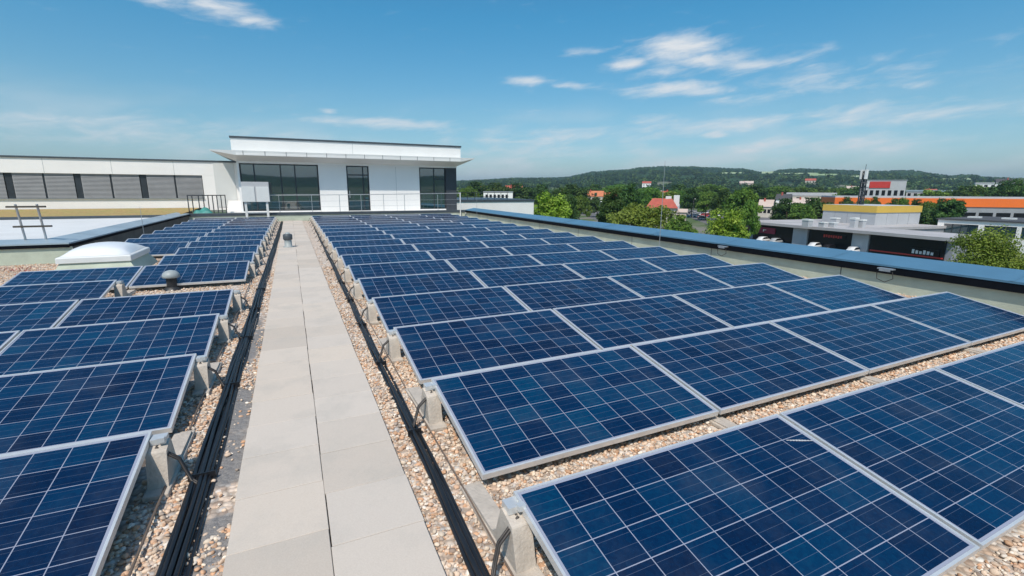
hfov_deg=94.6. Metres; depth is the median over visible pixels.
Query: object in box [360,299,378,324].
ballast block
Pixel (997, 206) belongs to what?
hardware store
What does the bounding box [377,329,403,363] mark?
ballast block
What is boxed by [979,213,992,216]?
window
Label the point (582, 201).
town tree
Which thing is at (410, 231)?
solar panel
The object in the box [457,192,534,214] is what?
wing
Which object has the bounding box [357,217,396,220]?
solar panel
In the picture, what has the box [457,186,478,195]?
town tree
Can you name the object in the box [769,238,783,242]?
parked car
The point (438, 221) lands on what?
solar panel
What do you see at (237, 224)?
solar panel
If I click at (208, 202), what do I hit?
stair railing
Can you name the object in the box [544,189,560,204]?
town tree
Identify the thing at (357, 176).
door
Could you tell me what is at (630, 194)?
town tree
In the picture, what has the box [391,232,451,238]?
solar panel
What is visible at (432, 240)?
solar panel
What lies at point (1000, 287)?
parapet wall
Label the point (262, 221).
solar panel
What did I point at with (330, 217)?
solar panel
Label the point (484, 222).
solar panel
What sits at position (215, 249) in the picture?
solar panel
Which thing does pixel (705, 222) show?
car park
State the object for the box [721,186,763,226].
town tree
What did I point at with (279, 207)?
terrace railing
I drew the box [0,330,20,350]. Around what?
solar panel
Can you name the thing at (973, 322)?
solar panel
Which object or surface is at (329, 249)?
ballast block
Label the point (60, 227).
roof
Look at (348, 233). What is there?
solar panel
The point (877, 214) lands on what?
warehouse
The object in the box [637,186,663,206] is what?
town tree
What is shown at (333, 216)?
solar panel
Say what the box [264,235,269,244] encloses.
ballast block
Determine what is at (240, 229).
solar panel
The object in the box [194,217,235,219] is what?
solar panel
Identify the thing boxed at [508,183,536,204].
town tree
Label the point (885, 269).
wire holder
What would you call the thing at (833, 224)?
roof unit
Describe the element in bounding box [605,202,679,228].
deciduous tree
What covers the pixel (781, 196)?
town house
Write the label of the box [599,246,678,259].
solar panel
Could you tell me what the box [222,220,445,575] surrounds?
path
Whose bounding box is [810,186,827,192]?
town tree
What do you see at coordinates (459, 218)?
solar panel
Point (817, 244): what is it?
parked car
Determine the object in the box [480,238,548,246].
solar panel
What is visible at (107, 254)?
skylight
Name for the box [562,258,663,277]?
solar panel
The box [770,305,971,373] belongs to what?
solar panel
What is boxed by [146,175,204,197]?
window
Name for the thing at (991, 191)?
town tree
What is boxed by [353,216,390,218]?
solar panel
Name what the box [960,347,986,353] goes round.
ballast block
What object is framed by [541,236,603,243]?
solar panel
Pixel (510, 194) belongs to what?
office block
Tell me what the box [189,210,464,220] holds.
parapet wall
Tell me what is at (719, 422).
ballast block
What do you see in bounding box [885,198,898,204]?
town tree
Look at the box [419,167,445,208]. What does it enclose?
window
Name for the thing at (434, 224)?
solar panel
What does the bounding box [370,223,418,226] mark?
solar panel
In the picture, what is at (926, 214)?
deciduous tree
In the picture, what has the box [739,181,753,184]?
town house
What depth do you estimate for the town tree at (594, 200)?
221.43 m
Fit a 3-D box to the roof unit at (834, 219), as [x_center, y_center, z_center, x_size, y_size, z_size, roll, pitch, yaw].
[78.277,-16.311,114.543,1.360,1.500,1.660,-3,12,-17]
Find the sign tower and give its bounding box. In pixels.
[673,195,679,205]
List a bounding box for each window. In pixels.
[0,173,15,198]
[11,173,84,198]
[80,174,148,197]
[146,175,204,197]
[239,163,320,210]
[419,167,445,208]
[753,225,947,260]
[944,224,977,234]
[963,212,975,216]
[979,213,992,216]
[984,226,1016,237]
[996,213,1010,216]
[1013,213,1023,217]
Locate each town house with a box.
[587,190,603,199]
[642,181,650,186]
[676,209,687,222]
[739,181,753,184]
[758,198,774,217]
[775,192,792,203]
[791,197,810,203]
[805,179,815,183]
[994,178,1023,182]
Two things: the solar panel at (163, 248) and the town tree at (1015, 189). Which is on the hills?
the town tree at (1015, 189)
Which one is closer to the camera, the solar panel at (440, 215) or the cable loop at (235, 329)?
the cable loop at (235, 329)
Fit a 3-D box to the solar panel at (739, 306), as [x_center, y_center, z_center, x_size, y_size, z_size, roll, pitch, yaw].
[3.097,0.205,6.116,1.776,0.219,0.982,-5,13,-25]
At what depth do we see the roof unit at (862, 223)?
102.38 m
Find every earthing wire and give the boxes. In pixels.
[128,250,263,575]
[323,241,513,575]
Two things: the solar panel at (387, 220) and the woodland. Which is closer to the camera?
the solar panel at (387, 220)
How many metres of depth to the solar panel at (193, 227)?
16.36 m
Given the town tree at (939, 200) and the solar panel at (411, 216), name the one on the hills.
the town tree at (939, 200)
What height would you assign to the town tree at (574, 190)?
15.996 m
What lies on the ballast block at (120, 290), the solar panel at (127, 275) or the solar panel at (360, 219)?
the solar panel at (127, 275)
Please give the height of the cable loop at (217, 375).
0.215 m
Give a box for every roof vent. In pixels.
[161,270,182,290]
[283,232,293,247]
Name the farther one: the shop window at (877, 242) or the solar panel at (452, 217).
the shop window at (877, 242)
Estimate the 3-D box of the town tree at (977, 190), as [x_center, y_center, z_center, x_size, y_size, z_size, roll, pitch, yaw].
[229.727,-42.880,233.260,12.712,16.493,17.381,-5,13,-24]
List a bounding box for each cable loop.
[155,445,197,483]
[199,362,224,386]
[222,319,241,337]
[356,303,371,324]
[375,335,393,363]
[409,390,431,429]
[490,513,518,575]
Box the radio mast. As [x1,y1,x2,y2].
[857,164,868,204]
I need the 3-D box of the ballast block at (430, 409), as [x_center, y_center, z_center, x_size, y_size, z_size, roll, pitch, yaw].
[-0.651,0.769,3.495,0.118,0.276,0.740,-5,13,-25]
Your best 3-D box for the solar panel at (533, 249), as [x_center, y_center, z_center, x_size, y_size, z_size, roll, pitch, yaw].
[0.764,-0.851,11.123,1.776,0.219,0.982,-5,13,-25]
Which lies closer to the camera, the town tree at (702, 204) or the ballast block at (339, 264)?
the ballast block at (339, 264)
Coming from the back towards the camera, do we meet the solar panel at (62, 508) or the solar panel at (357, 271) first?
the solar panel at (357, 271)
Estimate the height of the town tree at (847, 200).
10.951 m
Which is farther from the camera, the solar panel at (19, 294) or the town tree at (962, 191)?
the town tree at (962, 191)
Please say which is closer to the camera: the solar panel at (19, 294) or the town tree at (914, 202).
the solar panel at (19, 294)
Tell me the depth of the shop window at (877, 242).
93.85 m
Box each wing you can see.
[0,155,239,209]
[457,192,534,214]
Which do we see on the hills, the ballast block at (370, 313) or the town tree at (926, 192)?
the town tree at (926, 192)
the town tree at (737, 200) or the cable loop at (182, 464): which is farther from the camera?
the town tree at (737, 200)
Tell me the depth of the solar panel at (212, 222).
18.85 m
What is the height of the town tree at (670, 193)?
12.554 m
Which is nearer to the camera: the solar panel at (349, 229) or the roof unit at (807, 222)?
the solar panel at (349, 229)
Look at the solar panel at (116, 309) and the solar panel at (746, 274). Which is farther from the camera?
the solar panel at (746, 274)
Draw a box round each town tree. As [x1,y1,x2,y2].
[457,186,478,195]
[467,181,493,195]
[487,182,512,190]
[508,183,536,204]
[531,184,550,203]
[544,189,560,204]
[553,186,580,219]
[565,184,590,204]
[573,194,592,219]
[582,184,607,191]
[588,196,602,213]
[601,184,627,194]
[619,183,644,207]
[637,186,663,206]
[657,191,676,199]
[667,184,700,207]
[668,190,686,204]
[681,188,700,216]
[695,191,716,220]
[696,184,731,193]
[708,188,733,215]
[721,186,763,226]
[737,184,771,199]
[740,200,760,238]
[757,185,794,201]
[770,198,800,219]
[787,203,816,219]
[794,186,818,192]
[804,197,833,218]
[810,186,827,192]
[824,187,851,195]
[839,196,854,203]
[840,186,859,195]
[855,199,869,203]
[870,196,880,203]
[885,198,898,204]
[895,197,909,204]
[906,198,921,205]
[915,189,950,195]
[919,201,936,224]
[935,197,946,207]
[942,185,973,196]
[965,184,987,196]
[979,180,1011,196]
[1000,178,1023,196]
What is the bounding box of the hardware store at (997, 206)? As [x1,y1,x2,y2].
[820,195,1023,217]
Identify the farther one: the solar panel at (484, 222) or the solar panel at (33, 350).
the solar panel at (484, 222)
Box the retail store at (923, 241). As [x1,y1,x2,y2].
[746,219,975,262]
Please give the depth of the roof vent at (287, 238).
12.77 m
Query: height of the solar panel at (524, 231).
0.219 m
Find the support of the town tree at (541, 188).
on the hills
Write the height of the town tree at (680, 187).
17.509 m
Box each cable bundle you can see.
[155,221,282,575]
[311,221,489,575]
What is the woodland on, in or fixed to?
on the hills
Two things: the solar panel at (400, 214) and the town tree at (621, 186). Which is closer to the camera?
the solar panel at (400, 214)
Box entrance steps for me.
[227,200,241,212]
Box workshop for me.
[936,216,1023,252]
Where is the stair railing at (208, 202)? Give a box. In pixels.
[186,195,226,213]
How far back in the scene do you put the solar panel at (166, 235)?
13.87 m
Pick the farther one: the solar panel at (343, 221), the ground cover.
the solar panel at (343, 221)
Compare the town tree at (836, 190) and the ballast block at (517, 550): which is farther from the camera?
the town tree at (836, 190)
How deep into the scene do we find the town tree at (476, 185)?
287.42 m
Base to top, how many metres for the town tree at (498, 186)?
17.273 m
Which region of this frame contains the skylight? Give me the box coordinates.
[55,242,157,269]
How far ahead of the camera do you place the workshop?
105.79 m
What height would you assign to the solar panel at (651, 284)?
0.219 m
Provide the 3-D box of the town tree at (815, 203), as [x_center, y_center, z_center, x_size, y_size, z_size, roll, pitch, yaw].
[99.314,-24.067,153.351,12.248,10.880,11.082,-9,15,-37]
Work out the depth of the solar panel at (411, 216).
24.03 m
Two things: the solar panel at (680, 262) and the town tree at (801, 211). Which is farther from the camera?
the town tree at (801, 211)
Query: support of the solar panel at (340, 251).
on the ballast block at (333, 256)
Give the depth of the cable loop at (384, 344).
4.47 m
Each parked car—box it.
[756,236,769,240]
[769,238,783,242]
[808,242,821,246]
[822,244,835,248]
[846,246,859,250]
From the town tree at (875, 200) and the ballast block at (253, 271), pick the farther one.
the town tree at (875, 200)
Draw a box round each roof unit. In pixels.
[801,219,813,226]
[818,222,828,226]
[828,222,838,227]
[830,217,840,223]
[849,217,859,227]
[858,219,866,227]
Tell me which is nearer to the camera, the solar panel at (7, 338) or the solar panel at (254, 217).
the solar panel at (7, 338)
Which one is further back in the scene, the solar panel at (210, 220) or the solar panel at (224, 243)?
the solar panel at (210, 220)
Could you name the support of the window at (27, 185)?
in the office wing at (52, 182)
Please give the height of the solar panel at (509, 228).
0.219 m
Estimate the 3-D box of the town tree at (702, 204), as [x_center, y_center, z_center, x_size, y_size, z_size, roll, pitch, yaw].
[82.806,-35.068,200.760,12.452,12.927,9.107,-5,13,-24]
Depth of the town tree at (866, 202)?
150.47 m
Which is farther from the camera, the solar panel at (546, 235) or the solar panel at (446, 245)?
the solar panel at (546, 235)
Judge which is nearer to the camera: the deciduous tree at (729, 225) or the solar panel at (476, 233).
the solar panel at (476, 233)
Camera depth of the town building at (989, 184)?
408.13 m
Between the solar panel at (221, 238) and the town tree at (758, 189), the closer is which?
the solar panel at (221, 238)
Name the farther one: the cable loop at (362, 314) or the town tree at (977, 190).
the town tree at (977, 190)
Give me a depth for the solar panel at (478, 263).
9.20 m
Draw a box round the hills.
[192,166,1023,258]
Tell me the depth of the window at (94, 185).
23.49 m
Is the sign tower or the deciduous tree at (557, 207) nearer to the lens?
the deciduous tree at (557, 207)
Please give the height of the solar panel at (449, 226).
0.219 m
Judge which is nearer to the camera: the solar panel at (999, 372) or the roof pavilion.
the solar panel at (999, 372)
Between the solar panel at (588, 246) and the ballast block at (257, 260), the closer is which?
the ballast block at (257, 260)
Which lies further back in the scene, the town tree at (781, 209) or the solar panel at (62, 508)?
the town tree at (781, 209)
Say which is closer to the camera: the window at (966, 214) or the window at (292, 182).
the window at (292, 182)
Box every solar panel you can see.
[0,280,116,304]
[0,299,78,331]
[0,313,219,374]
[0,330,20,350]
[0,353,196,455]
[0,431,152,575]
[1,266,143,289]
[56,289,233,326]
[125,237,198,246]
[129,261,249,288]
[134,242,189,255]
[139,232,206,237]
[152,229,213,233]
[158,252,254,264]
[163,226,218,230]
[172,223,223,226]
[174,245,258,254]
[181,221,228,223]
[188,219,231,222]
[188,239,261,246]
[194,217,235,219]
[198,235,264,244]
[206,231,266,235]
[213,228,268,231]
[219,225,269,228]
[224,222,271,225]
[229,220,272,222]
[232,218,273,220]
[236,217,274,218]
[312,215,349,217]
[313,217,352,219]
[314,218,356,220]
[316,220,360,223]
[317,222,365,225]
[319,224,370,228]
[322,227,376,232]
[324,230,384,236]
[327,234,393,241]
[330,239,403,247]
[335,244,416,255]
[341,251,433,265]
[348,259,454,279]
[350,214,385,216]
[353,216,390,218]
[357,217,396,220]
[358,270,484,300]
[361,219,402,221]
[365,221,409,224]
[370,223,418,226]
[372,286,529,332]
[376,226,427,230]
[383,229,438,233]
[386,214,419,215]
[391,215,426,216]
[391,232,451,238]
[393,309,600,383]
[396,217,433,218]
[401,236,467,243]
[402,218,441,220]
[409,220,450,222]
[412,241,486,250]
[417,222,462,225]
[420,213,451,214]
[426,215,459,216]
[426,224,473,228]
[427,247,510,259]
[431,345,718,479]
[434,216,468,217]
[437,227,489,231]
[441,217,477,219]
[445,254,541,270]
[449,230,504,235]
[450,219,489,221]
[460,221,503,224]
[463,234,525,240]
[470,264,584,286]
[472,223,516,226]
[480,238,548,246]
[485,226,533,230]
[501,229,552,233]
[502,243,578,254]
[503,277,642,310]
[513,414,979,575]
[519,232,577,238]
[528,250,616,264]
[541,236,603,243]
[553,295,732,349]
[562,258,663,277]
[567,241,638,250]
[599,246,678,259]
[608,269,731,297]
[631,322,868,414]
[640,253,732,270]
[673,284,830,327]
[694,263,805,286]
[766,275,906,310]
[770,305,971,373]
[779,368,1023,551]
[871,292,1023,345]
[934,341,1023,406]
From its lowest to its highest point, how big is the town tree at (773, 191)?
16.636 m
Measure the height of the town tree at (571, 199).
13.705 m
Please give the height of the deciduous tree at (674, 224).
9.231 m
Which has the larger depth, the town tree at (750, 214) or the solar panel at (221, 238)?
the town tree at (750, 214)
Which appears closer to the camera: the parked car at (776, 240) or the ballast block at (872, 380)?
the ballast block at (872, 380)
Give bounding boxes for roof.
[0,208,197,219]
[0,218,145,239]
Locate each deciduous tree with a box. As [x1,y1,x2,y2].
[534,190,572,218]
[596,187,626,224]
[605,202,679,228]
[665,215,698,232]
[702,208,750,238]
[919,206,938,224]
[930,199,967,223]
[946,225,1023,269]
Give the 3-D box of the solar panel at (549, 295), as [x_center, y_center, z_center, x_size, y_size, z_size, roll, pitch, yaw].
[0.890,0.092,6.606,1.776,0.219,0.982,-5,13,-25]
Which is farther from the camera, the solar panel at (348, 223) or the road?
the road
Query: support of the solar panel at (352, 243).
on the ballast block at (329, 249)
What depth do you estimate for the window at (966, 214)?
166.21 m
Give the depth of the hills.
1317.80 m
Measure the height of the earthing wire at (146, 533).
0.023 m
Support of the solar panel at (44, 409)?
on the ballast block at (205, 377)
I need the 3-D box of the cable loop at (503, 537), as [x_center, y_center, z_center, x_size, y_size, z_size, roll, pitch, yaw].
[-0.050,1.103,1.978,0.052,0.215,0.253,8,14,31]
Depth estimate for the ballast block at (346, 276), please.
8.27 m
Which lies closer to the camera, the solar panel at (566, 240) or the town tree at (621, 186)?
the solar panel at (566, 240)
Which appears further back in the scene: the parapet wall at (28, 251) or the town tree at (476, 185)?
the town tree at (476, 185)
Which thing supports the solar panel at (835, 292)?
on the ballast block
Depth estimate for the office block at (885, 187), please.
255.15 m
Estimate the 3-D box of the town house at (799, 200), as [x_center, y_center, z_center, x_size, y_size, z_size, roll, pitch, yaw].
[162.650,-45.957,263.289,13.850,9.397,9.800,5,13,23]
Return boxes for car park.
[687,210,770,224]
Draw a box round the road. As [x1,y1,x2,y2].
[581,212,629,224]
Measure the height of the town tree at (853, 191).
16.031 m
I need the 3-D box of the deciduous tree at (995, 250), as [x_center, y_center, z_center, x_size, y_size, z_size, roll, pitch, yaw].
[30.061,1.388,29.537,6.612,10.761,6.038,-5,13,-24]
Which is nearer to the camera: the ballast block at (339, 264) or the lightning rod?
the ballast block at (339, 264)
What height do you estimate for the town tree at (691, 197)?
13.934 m
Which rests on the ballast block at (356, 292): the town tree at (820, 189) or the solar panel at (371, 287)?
the solar panel at (371, 287)
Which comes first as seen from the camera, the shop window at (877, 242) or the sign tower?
the shop window at (877, 242)
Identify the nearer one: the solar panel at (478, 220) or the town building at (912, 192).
the solar panel at (478, 220)
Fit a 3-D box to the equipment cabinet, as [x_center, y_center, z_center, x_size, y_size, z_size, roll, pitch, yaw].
[-12.252,-4.121,22.684,1.160,1.900,0.280,-5,13,-24]
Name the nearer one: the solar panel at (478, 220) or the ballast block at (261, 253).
the ballast block at (261, 253)
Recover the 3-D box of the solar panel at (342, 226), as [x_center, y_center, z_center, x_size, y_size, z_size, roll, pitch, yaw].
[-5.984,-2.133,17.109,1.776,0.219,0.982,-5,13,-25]
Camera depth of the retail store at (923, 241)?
97.06 m
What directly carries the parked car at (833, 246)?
on the forecourt
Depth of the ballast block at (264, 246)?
12.46 m
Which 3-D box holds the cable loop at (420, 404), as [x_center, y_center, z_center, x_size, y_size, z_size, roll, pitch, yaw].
[-0.633,0.840,3.230,0.052,0.215,0.253,8,14,31]
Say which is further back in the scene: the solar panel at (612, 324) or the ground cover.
the ground cover
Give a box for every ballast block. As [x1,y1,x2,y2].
[114,281,137,296]
[142,430,195,502]
[192,355,222,396]
[217,315,237,344]
[232,290,246,312]
[249,261,258,277]
[254,252,262,265]
[258,245,265,257]
[262,240,267,249]
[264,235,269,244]
[324,237,327,246]
[326,242,331,252]
[330,248,336,260]
[335,256,343,270]
[341,266,352,282]
[349,280,363,299]
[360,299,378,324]
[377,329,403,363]
[405,382,446,431]
[461,481,544,575]
[706,416,736,429]
[857,375,885,384]
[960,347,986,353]
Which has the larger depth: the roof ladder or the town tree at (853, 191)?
the town tree at (853, 191)
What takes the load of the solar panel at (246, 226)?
on the ballast block
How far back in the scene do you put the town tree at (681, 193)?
275.22 m
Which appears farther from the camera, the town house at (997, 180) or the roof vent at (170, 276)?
the town house at (997, 180)
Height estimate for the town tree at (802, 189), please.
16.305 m
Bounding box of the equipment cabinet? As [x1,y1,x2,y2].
[241,182,269,216]
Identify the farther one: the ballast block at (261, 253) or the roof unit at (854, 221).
the roof unit at (854, 221)
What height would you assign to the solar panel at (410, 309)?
0.219 m
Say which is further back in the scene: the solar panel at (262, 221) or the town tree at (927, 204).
the town tree at (927, 204)
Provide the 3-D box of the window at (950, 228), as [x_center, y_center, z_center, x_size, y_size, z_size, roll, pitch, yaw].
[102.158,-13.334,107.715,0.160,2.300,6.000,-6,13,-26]
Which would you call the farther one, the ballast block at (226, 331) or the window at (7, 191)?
the window at (7, 191)
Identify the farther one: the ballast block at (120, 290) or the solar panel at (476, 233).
the solar panel at (476, 233)
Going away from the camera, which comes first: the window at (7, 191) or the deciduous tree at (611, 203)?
the window at (7, 191)
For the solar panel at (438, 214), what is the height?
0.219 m
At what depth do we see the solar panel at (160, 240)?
12.62 m
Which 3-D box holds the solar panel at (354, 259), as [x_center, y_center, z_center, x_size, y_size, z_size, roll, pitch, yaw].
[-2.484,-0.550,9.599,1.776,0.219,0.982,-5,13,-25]
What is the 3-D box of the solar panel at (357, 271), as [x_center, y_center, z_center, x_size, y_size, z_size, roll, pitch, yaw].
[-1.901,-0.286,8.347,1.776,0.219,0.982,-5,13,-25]
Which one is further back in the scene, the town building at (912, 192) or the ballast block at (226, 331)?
the town building at (912, 192)
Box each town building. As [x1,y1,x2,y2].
[786,192,836,198]
[906,190,952,195]
[974,182,1014,189]
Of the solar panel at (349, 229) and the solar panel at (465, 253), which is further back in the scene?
the solar panel at (349, 229)
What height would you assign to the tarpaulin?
0.360 m
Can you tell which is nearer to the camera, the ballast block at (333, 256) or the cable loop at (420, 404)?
the cable loop at (420, 404)
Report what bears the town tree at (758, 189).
on the hills
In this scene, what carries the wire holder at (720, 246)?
attached to the parapet wall at (1000, 287)
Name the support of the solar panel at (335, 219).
on the ballast block
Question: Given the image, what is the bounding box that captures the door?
[346,166,370,210]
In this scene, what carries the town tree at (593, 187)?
on the hills
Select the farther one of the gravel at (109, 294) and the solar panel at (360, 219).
the solar panel at (360, 219)
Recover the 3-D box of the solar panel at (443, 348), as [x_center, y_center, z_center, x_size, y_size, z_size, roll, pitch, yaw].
[-0.151,0.506,4.592,1.776,0.219,0.982,-5,13,-25]
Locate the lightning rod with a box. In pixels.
[659,168,664,245]
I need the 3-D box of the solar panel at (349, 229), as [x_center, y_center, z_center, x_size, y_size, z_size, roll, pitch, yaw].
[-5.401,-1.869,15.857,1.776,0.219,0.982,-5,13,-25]
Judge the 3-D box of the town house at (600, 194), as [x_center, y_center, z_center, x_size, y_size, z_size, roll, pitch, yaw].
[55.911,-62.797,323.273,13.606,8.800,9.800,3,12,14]
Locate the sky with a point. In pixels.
(524, 88)
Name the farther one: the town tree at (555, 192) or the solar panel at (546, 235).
the town tree at (555, 192)
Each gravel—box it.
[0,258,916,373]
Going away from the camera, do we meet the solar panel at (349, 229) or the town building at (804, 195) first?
the solar panel at (349, 229)
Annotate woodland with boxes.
[456,168,1022,205]
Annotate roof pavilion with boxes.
[209,136,473,212]
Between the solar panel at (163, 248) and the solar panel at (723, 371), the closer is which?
the solar panel at (723, 371)
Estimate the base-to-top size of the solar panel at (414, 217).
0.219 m
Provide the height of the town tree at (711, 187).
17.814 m
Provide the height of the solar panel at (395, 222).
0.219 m
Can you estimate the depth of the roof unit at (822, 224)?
103.48 m
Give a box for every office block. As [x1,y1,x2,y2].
[483,191,512,197]
[860,180,907,195]
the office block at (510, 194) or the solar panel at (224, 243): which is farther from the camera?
the office block at (510, 194)
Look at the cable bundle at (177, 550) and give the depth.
2.77 m
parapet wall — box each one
[0,212,189,265]
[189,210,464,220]
[465,208,1023,314]
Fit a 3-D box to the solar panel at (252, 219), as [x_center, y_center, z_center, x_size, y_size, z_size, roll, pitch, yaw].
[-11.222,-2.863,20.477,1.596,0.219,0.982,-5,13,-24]
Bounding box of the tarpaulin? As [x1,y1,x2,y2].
[194,207,212,212]
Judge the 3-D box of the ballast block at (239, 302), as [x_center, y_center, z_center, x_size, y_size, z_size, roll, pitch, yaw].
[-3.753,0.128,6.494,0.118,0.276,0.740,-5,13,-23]
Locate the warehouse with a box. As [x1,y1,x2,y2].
[822,204,922,224]
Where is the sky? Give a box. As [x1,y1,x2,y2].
[0,0,1023,180]
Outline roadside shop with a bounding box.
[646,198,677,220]
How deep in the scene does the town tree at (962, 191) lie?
234.32 m
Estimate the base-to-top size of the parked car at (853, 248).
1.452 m
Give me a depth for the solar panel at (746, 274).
8.15 m
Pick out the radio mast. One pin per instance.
(863, 176)
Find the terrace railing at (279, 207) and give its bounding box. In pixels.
[269,193,460,215]
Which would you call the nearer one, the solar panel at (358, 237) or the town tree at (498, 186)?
the solar panel at (358, 237)
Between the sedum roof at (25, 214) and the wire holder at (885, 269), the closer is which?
the wire holder at (885, 269)
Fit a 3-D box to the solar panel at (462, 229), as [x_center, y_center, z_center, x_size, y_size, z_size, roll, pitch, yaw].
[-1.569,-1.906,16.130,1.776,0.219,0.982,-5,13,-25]
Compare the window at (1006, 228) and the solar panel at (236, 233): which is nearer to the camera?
the solar panel at (236, 233)
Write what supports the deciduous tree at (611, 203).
on the hills
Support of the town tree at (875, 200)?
on the hills
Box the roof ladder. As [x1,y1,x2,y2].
[5,204,52,239]
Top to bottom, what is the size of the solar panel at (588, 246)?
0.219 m
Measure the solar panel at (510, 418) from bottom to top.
0.219 m
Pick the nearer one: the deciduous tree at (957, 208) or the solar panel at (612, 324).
the solar panel at (612, 324)
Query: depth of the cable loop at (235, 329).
5.06 m
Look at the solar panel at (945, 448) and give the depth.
2.73 m
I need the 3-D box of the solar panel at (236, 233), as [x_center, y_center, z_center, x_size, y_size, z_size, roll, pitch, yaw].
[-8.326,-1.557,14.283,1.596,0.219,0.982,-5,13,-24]
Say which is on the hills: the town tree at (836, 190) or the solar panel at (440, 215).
the town tree at (836, 190)
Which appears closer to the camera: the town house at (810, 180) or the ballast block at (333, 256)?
the ballast block at (333, 256)
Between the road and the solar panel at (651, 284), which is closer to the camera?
the solar panel at (651, 284)
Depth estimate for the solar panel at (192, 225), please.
17.60 m
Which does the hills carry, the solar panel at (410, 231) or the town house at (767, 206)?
the town house at (767, 206)
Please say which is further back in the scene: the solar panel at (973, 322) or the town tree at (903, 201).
the town tree at (903, 201)
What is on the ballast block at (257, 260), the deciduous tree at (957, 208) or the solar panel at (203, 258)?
the solar panel at (203, 258)
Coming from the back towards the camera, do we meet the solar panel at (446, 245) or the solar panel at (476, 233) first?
the solar panel at (476, 233)
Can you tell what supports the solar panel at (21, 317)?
on the ballast block
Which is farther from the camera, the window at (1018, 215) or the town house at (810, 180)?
the town house at (810, 180)
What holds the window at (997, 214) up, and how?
in the hardware store at (997, 206)
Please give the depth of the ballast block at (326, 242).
13.27 m
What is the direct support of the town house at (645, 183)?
on the hills
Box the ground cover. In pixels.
[4,267,40,274]
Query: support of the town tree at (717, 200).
on the hills
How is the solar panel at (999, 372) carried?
on the ballast block at (872, 380)
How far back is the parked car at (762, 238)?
116.86 m
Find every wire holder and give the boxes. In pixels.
[717,245,727,255]
[876,267,895,281]
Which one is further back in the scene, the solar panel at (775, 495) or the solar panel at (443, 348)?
the solar panel at (443, 348)
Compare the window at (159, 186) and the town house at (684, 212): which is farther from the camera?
the town house at (684, 212)
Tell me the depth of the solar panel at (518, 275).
7.91 m

